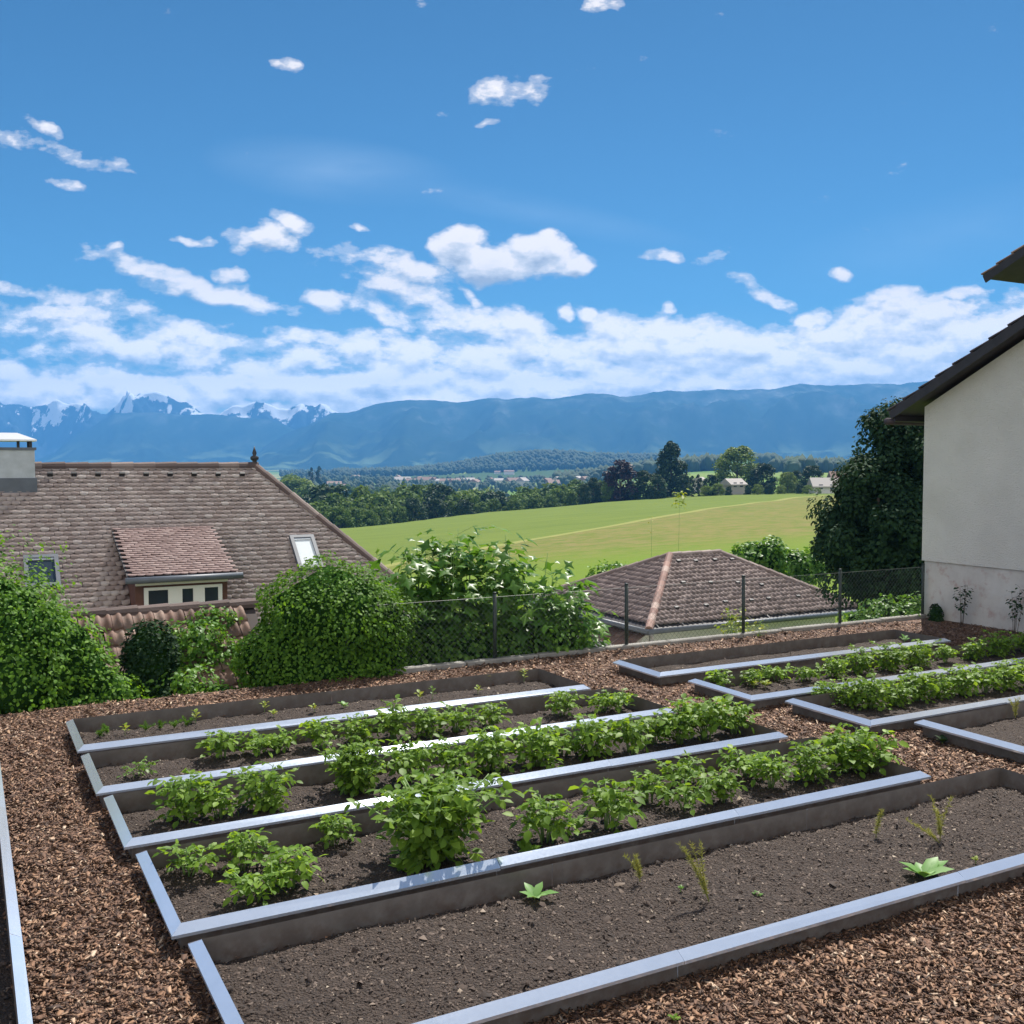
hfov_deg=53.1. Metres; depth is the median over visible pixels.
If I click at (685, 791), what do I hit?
potato plant
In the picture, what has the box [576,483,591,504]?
deciduous tree
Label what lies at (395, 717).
potato plant
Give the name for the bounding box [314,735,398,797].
potato plant
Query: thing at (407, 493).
deciduous tree
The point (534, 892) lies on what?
leafy seedling
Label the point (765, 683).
seedling
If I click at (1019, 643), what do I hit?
potato plant
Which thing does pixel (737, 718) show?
potato plant
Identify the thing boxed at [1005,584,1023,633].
young shrub
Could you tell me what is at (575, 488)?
deciduous tree
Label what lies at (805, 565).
shrub
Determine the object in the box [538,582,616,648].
leafy sapling
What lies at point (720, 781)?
potato plant
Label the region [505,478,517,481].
village house
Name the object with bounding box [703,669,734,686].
potato plant
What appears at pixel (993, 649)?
potato plant
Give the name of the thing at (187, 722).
herb sprout
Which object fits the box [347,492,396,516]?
deciduous tree
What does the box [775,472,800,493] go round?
deciduous tree
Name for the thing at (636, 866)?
fennel seedling
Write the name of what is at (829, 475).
farmhouse
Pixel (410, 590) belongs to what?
leafy sapling
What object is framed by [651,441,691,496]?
conifer
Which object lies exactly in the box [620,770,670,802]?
potato plant
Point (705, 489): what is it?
garden bush
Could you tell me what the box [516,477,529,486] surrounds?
village house
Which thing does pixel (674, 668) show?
raised bed
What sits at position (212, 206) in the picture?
sky
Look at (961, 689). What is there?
potato plant
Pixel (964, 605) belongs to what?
young shrub
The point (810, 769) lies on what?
potato plant
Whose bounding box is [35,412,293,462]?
mountains
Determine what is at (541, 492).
deciduous tree
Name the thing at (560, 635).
shrub
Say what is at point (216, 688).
ground creeper
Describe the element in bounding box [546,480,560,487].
village house
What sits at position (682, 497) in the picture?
thin sapling
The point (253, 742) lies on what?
potato plant
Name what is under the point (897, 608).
shrub
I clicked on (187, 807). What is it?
potato plant
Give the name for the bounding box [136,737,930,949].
raised bed
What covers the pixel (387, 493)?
deciduous tree
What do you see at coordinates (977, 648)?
potato plant
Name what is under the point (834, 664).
potato plant
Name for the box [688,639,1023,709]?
raised bed
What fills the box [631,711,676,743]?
potato plant
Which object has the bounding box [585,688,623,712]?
potato plant
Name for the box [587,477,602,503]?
deciduous tree
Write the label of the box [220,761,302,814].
potato plant
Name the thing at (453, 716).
potato plant
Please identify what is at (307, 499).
deciduous tree
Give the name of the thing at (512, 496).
deciduous tree
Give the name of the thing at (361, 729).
potato plant
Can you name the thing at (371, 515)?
deciduous tree
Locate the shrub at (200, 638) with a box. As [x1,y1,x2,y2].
[146,604,243,697]
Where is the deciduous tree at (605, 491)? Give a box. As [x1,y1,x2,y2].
[600,483,614,501]
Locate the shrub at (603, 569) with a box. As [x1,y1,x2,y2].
[585,559,626,577]
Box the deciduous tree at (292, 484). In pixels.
[280,476,317,496]
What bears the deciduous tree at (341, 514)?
on the meadow ground at (582, 537)
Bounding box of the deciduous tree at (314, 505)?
[309,502,318,510]
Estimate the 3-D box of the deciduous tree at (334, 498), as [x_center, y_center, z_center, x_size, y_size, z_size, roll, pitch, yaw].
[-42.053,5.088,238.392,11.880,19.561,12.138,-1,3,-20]
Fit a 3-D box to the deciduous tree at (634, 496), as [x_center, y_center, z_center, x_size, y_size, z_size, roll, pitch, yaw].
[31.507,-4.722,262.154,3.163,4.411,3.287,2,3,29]
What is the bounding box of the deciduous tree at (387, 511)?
[368,504,403,524]
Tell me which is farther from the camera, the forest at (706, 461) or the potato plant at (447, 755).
the forest at (706, 461)
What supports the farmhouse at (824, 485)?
on the meadow ground at (582, 537)
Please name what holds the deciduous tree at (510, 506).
on the meadow ground at (582, 537)
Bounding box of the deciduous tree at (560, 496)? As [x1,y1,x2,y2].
[546,488,568,502]
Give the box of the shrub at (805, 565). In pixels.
[778,546,832,584]
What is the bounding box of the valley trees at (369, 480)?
[279,468,604,496]
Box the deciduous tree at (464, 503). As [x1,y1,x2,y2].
[453,499,476,514]
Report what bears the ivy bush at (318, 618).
on the terrace ground at (602, 1014)
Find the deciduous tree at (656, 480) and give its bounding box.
[647,474,667,498]
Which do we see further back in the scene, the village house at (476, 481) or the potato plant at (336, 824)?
the village house at (476, 481)
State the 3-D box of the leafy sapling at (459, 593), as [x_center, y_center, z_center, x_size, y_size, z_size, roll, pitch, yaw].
[-0.766,1.684,13.196,1.286,3.048,1.210,3,4,44]
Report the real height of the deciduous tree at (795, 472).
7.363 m
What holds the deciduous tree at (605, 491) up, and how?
on the meadow ground at (582, 537)
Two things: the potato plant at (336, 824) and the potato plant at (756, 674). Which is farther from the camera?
the potato plant at (756, 674)
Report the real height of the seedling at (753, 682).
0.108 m
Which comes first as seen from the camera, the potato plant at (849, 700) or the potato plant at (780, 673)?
the potato plant at (849, 700)
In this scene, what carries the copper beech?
on the meadow ground at (582, 537)
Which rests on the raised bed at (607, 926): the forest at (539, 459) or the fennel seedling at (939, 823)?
the fennel seedling at (939, 823)
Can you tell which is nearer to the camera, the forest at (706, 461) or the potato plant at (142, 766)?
the potato plant at (142, 766)
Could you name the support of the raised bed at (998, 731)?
on the terrace ground at (602, 1014)
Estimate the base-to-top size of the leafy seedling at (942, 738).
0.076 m
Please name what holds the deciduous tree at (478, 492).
on the meadow ground at (582, 537)
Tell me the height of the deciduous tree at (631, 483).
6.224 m
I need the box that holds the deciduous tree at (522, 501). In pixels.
[510,496,528,509]
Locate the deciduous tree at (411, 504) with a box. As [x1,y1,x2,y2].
[400,497,428,520]
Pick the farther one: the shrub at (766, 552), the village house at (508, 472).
the village house at (508, 472)
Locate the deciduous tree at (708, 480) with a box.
[699,474,719,495]
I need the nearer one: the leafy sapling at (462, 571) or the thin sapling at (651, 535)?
the leafy sapling at (462, 571)
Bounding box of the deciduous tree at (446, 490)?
[428,482,455,494]
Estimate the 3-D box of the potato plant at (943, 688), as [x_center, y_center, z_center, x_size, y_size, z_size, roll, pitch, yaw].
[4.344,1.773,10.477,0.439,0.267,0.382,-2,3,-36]
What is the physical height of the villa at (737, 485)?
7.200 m
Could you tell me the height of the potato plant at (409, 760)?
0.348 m
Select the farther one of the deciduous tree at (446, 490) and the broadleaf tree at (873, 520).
the deciduous tree at (446, 490)
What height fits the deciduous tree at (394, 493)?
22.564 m
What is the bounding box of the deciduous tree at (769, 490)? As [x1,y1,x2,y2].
[764,483,774,493]
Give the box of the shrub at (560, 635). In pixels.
[484,597,597,656]
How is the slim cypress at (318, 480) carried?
on the meadow ground at (582, 537)
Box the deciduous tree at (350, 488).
[340,484,354,496]
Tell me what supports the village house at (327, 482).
on the meadow ground at (582, 537)
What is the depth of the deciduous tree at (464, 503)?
243.25 m
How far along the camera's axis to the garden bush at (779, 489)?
252.12 m
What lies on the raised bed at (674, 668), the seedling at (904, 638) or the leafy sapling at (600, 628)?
the seedling at (904, 638)
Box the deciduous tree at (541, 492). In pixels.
[534,488,546,496]
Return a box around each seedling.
[192,708,200,722]
[260,701,269,711]
[388,857,422,871]
[416,689,423,700]
[516,839,541,851]
[521,881,558,898]
[623,853,643,881]
[667,1013,680,1020]
[676,839,708,901]
[746,679,757,685]
[760,680,770,685]
[873,808,884,837]
[898,857,953,877]
[900,634,908,642]
[906,817,939,842]
[928,794,952,839]
[935,734,947,743]
[1007,698,1020,717]
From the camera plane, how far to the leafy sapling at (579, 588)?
13.10 m
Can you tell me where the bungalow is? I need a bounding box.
[533,549,857,640]
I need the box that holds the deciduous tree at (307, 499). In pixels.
[299,495,314,503]
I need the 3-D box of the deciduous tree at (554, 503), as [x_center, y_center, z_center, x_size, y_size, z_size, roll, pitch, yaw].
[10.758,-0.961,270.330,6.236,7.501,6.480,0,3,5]
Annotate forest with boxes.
[332,449,658,476]
[552,452,853,483]
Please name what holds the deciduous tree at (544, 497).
on the meadow ground at (582, 537)
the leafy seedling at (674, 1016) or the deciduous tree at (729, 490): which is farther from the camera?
the deciduous tree at (729, 490)
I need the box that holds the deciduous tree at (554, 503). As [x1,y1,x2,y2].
[542,494,563,507]
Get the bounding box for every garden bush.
[698,485,712,495]
[711,483,726,495]
[751,484,763,494]
[776,485,786,493]
[801,485,813,493]
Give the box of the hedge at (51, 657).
[0,524,149,714]
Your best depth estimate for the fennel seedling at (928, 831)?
6.49 m
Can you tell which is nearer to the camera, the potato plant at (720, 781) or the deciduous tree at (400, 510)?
the potato plant at (720, 781)
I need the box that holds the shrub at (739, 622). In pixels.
[713,607,768,635]
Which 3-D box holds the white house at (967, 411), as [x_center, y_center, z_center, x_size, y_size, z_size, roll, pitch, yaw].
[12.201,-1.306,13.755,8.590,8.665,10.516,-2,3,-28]
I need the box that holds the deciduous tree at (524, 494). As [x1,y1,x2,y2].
[514,490,545,503]
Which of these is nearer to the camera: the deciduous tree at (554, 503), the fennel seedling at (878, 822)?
the fennel seedling at (878, 822)
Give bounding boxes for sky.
[0,0,1023,414]
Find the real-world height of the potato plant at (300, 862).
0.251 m
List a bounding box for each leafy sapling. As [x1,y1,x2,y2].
[368,548,442,665]
[388,529,481,662]
[401,526,492,664]
[421,524,528,642]
[452,538,554,657]
[477,526,576,648]
[505,572,600,653]
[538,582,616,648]
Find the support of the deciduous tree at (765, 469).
on the meadow ground at (582, 537)
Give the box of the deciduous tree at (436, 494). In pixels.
[420,490,453,516]
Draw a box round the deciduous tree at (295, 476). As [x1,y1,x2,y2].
[281,473,302,480]
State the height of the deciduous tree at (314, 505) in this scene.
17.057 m
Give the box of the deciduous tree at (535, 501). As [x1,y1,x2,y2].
[523,494,545,509]
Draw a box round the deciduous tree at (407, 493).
[381,489,422,518]
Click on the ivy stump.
(149, 652)
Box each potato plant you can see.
[117,756,158,777]
[144,768,228,828]
[152,839,227,877]
[194,729,243,758]
[194,783,238,818]
[212,827,279,875]
[217,855,293,906]
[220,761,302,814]
[234,729,278,757]
[243,844,326,892]
[261,725,300,753]
[294,716,344,750]
[308,812,361,848]
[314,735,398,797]
[338,713,377,747]
[344,762,523,875]
[368,694,416,739]
[384,730,443,781]
[408,706,446,740]
[426,733,477,775]
[437,701,483,732]
[465,725,520,776]
[468,701,512,727]
[502,787,597,845]
[505,717,570,771]
[542,729,584,755]
[543,689,584,715]
[565,713,619,761]
[568,777,653,833]
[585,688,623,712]
[594,688,638,712]
[603,714,654,754]
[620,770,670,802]
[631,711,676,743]
[651,693,709,744]
[652,750,715,787]
[654,772,717,815]
[671,694,739,740]
[697,761,747,802]
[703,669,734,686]
[710,701,761,733]
[714,744,769,778]
[739,668,764,685]
[744,750,799,788]
[758,663,794,681]
[786,740,837,788]
[789,662,826,681]
[810,679,838,700]
[814,722,875,778]
[821,655,849,677]
[828,678,867,708]
[841,729,909,775]
[843,643,881,675]
[846,673,896,710]
[868,639,911,672]
[875,679,918,706]
[892,639,941,668]
[896,666,940,703]
[921,672,961,699]
[931,644,959,662]
[938,663,988,697]
[958,635,987,660]
[967,662,1007,692]
[981,628,1020,658]
[988,659,1023,692]
[1009,658,1023,684]
[1010,630,1023,652]
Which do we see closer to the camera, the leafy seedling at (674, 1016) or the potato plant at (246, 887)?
the leafy seedling at (674, 1016)
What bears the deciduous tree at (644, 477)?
on the meadow ground at (582, 537)
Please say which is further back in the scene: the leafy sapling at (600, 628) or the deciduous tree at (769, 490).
the deciduous tree at (769, 490)
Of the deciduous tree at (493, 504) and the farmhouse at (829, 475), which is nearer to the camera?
the deciduous tree at (493, 504)
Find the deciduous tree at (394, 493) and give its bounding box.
[389,488,421,499]
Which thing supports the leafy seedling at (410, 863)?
on the raised bed at (355, 872)
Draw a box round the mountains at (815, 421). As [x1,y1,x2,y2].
[251,381,927,469]
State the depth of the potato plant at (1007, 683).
10.81 m
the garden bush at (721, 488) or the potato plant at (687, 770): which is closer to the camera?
the potato plant at (687, 770)
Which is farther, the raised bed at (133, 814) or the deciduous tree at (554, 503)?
the deciduous tree at (554, 503)
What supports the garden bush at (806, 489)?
on the meadow ground at (582, 537)
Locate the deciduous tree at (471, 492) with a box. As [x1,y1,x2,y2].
[458,488,477,495]
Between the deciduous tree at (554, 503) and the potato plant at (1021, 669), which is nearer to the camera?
the potato plant at (1021, 669)
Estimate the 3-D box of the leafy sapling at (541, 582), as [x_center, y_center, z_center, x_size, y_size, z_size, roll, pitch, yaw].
[0.219,1.692,13.456,1.385,3.006,1.315,0,3,0]
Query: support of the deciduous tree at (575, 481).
on the meadow ground at (582, 537)
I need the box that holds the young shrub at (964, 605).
[952,585,973,624]
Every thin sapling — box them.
[648,516,651,556]
[672,488,688,550]
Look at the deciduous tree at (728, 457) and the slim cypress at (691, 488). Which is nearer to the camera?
the slim cypress at (691, 488)
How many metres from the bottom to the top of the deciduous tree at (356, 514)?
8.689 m
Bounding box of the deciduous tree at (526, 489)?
[514,486,537,495]
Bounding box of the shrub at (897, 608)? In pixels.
[833,591,920,622]
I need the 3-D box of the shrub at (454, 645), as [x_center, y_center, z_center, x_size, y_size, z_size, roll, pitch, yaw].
[-0.806,1.640,13.032,1.888,1.184,1.094,0,3,0]
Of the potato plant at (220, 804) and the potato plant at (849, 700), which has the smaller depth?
the potato plant at (220, 804)
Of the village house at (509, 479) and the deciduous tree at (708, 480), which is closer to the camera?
the deciduous tree at (708, 480)
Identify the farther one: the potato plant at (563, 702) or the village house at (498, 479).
the village house at (498, 479)
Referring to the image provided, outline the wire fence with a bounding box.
[345,563,924,677]
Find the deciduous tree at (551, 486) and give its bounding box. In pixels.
[541,483,566,493]
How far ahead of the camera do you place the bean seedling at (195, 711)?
9.50 m
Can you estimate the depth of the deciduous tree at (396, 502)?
248.85 m
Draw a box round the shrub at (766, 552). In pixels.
[730,535,791,574]
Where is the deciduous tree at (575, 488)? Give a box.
[557,483,593,505]
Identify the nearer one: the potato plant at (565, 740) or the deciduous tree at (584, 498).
the potato plant at (565, 740)
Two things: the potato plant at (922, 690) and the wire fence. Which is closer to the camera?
the potato plant at (922, 690)
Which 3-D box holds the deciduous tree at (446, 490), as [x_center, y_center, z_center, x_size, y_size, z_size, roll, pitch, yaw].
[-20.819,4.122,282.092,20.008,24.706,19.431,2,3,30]
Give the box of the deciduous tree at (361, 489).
[349,485,379,503]
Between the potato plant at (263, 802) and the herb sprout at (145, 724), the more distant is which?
the herb sprout at (145, 724)
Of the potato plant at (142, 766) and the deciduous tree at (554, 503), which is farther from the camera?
the deciduous tree at (554, 503)
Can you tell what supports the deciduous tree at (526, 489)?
on the meadow ground at (582, 537)
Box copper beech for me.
[602,459,638,501]
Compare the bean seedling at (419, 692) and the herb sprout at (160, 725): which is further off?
the bean seedling at (419, 692)
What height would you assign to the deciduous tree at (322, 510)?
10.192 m
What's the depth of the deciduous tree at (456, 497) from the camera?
264.95 m
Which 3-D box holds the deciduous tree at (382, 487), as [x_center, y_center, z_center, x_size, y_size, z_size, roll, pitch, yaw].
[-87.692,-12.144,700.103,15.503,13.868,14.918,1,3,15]
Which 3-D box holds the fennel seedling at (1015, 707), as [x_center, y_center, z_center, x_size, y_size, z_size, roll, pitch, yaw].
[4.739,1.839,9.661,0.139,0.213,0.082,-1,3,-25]
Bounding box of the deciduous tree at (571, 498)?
[563,491,578,505]
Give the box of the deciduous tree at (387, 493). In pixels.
[367,487,392,497]
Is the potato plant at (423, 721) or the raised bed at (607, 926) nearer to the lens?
the raised bed at (607, 926)
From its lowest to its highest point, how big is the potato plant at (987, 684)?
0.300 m
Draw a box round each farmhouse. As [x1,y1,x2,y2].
[0,433,423,662]
[807,478,837,493]
[827,471,838,477]
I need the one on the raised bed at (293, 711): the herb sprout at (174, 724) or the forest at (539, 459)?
the herb sprout at (174, 724)
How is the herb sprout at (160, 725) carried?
on the raised bed at (293, 711)
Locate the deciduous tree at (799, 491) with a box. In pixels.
[795,483,803,493]
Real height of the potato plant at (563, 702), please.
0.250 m
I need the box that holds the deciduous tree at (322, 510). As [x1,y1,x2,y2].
[317,505,336,521]
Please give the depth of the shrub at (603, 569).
38.07 m
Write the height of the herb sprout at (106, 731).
0.110 m
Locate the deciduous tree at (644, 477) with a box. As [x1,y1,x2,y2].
[628,470,655,499]
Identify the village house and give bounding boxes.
[326,481,341,483]
[394,477,410,483]
[417,477,434,481]
[468,479,479,486]
[494,478,503,482]
[504,470,514,474]
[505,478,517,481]
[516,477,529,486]
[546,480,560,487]
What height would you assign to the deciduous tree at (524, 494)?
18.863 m
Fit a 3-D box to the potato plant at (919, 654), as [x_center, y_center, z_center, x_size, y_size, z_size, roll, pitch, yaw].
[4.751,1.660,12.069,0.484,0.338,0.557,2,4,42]
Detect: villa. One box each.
[692,477,704,491]
[720,478,747,494]
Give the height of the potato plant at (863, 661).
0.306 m
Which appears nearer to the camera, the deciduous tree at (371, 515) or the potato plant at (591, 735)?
the potato plant at (591, 735)
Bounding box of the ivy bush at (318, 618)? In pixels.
[227,550,422,687]
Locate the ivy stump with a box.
[118,618,184,699]
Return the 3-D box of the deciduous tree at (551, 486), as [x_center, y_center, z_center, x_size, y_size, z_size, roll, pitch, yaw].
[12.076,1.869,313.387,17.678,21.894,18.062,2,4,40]
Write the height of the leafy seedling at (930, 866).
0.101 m
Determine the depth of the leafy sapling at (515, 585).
12.98 m
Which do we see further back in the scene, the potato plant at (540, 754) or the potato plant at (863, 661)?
the potato plant at (863, 661)
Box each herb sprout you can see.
[95,727,107,736]
[102,723,109,733]
[139,719,155,730]
[157,720,166,728]
[168,719,180,727]
[181,714,194,726]
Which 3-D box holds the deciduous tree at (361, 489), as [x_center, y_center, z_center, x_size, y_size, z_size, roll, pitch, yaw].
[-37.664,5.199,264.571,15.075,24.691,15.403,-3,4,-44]
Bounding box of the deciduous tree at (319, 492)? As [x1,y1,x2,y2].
[299,483,354,503]
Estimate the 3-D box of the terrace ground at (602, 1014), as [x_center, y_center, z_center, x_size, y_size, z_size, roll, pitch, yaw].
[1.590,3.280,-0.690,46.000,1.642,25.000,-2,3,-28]
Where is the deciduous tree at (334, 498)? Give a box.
[317,492,344,513]
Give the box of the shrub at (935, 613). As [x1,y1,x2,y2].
[927,603,943,621]
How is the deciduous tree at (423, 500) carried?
on the meadow ground at (582, 537)
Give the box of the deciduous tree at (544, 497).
[540,493,559,507]
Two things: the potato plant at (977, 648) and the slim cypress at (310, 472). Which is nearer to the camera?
the potato plant at (977, 648)
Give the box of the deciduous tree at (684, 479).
[675,475,690,495]
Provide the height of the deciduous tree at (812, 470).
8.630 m
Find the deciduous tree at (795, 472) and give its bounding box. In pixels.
[788,470,802,491]
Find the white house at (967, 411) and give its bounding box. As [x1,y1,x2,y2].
[883,245,1023,632]
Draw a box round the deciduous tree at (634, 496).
[629,488,640,499]
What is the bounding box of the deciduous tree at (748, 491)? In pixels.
[743,485,752,494]
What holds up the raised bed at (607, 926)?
on the terrace ground at (602, 1014)
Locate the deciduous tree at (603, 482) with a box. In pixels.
[596,480,610,501]
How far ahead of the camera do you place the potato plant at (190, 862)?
5.96 m
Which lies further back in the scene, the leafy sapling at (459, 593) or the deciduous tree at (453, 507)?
the deciduous tree at (453, 507)
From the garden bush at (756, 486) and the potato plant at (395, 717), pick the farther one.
the garden bush at (756, 486)
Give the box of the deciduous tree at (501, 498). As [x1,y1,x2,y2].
[479,490,513,510]
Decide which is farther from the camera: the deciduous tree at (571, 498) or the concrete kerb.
the deciduous tree at (571, 498)
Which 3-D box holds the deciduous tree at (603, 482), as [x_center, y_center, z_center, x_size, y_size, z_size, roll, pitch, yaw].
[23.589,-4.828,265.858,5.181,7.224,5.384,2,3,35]
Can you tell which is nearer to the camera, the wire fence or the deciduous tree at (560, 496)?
the wire fence
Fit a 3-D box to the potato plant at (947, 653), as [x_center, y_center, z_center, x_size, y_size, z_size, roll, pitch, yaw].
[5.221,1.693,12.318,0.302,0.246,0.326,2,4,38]
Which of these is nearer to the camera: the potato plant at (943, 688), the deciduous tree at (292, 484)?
the potato plant at (943, 688)
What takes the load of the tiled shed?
on the meadow ground at (582, 537)
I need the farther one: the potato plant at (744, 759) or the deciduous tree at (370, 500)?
the deciduous tree at (370, 500)
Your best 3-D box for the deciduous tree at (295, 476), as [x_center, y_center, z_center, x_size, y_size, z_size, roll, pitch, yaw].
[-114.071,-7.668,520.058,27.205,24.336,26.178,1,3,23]
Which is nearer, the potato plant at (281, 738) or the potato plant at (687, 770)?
the potato plant at (687, 770)
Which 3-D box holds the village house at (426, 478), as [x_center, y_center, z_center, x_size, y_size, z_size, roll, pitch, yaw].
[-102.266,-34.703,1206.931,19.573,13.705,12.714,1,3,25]
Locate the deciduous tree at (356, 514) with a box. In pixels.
[342,506,365,527]
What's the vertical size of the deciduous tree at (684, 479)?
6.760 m
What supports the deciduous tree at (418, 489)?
on the meadow ground at (582, 537)
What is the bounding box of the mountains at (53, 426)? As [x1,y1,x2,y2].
[0,389,338,459]
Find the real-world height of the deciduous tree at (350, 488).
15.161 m
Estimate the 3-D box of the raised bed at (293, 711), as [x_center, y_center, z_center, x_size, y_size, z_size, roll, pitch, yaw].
[-1.595,1.949,9.890,4.905,0.265,1.040,-2,3,-28]
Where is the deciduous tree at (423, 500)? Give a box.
[414,497,426,517]
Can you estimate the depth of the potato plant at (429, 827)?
6.07 m
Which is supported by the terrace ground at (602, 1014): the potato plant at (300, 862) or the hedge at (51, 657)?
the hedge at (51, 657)
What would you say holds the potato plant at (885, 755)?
on the raised bed at (355, 872)
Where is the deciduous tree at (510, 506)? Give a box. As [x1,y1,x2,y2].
[502,499,521,510]
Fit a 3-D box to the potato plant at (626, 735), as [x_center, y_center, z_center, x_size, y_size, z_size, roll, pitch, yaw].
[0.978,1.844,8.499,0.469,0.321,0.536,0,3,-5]
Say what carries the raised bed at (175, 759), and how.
on the terrace ground at (602, 1014)
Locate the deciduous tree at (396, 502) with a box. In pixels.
[374,496,420,520]
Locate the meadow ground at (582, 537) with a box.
[266,459,919,625]
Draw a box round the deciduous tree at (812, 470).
[797,465,823,492]
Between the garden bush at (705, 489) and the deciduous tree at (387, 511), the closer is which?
the deciduous tree at (387, 511)
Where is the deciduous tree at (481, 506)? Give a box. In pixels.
[472,501,489,513]
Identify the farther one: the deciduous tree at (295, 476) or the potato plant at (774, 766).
the deciduous tree at (295, 476)
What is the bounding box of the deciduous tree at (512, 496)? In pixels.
[507,492,517,499]
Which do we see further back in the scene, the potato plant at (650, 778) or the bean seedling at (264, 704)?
the bean seedling at (264, 704)
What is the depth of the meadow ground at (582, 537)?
124.53 m
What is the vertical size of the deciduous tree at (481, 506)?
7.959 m
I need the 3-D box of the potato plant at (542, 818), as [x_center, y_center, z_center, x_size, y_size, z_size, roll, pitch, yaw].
[0.200,1.942,6.520,0.536,0.316,0.507,-1,3,-21]
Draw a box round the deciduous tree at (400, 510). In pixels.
[388,505,414,523]
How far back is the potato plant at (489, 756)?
7.94 m
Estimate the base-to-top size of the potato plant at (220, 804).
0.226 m
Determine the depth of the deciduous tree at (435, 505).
239.21 m
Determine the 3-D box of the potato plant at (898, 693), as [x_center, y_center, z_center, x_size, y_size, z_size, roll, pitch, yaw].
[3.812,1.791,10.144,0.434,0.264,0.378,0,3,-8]
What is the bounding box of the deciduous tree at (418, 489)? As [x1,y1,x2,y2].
[395,480,431,497]
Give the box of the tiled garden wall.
[547,610,648,646]
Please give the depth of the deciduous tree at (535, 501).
265.19 m
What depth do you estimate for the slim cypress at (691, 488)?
254.79 m
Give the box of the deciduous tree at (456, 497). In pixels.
[448,491,466,512]
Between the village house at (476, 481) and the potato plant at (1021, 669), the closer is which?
the potato plant at (1021, 669)
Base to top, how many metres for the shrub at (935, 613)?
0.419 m
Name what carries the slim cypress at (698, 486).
on the meadow ground at (582, 537)
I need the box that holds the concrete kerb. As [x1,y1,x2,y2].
[389,614,926,673]
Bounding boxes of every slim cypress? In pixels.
[308,467,315,484]
[315,466,322,484]
[688,476,695,496]
[694,474,702,495]
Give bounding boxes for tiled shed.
[65,598,259,692]
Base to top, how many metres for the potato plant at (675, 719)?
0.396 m
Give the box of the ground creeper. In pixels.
[141,681,255,698]
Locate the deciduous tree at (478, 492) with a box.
[458,486,494,495]
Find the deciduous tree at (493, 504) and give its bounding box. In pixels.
[486,498,501,511]
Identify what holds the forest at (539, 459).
on the meadow ground at (582, 537)
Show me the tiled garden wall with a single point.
(641, 637)
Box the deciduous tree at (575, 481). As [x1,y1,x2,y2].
[560,478,584,490]
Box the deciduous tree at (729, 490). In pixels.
[724,486,732,494]
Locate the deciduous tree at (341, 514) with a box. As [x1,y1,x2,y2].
[323,504,357,527]
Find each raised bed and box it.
[0,766,32,1023]
[66,668,590,755]
[81,688,675,808]
[103,713,787,859]
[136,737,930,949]
[188,767,1023,1023]
[613,629,950,685]
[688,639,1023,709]
[785,665,1023,733]
[914,702,1023,762]
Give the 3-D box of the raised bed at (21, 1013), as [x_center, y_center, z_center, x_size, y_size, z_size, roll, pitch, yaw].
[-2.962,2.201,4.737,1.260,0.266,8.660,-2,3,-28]
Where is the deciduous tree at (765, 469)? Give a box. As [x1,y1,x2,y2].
[747,462,778,493]
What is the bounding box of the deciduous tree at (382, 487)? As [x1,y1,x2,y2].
[373,484,393,492]
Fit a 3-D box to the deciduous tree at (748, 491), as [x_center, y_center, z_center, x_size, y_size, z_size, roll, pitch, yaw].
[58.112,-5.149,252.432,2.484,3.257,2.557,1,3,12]
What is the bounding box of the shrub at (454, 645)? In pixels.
[403,599,522,665]
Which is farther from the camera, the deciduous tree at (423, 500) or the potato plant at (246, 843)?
the deciduous tree at (423, 500)
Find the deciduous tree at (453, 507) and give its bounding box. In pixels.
[437,500,462,517]
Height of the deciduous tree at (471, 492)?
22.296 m
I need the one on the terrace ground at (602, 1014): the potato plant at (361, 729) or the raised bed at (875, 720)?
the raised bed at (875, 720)
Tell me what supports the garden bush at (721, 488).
on the meadow ground at (582, 537)
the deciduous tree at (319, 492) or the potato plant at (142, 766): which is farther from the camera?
the deciduous tree at (319, 492)
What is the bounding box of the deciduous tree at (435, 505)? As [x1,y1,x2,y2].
[424,497,452,519]
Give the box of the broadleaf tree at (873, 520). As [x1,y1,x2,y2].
[806,396,924,613]
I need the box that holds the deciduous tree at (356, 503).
[335,497,370,519]
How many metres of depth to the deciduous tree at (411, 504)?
232.22 m
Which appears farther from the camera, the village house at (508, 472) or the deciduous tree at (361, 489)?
the village house at (508, 472)
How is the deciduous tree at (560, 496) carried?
on the meadow ground at (582, 537)
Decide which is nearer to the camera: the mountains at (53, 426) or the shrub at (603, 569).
the shrub at (603, 569)
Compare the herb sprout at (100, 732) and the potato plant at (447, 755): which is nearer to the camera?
the potato plant at (447, 755)
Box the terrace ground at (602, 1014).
[0,618,1023,1023]
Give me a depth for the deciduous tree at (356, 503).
236.25 m
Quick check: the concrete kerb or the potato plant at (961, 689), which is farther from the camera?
the concrete kerb
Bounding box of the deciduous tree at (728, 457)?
[711,445,760,491]
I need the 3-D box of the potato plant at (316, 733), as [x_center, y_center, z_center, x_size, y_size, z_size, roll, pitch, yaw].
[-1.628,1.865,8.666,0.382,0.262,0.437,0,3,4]
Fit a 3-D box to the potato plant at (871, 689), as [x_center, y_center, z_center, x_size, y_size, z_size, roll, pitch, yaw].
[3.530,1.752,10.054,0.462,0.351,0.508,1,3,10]
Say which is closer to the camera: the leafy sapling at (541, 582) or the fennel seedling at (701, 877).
the fennel seedling at (701, 877)
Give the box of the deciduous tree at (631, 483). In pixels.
[624,480,635,500]
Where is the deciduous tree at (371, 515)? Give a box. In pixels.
[361,508,382,525]
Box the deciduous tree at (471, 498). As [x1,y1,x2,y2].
[460,491,489,511]

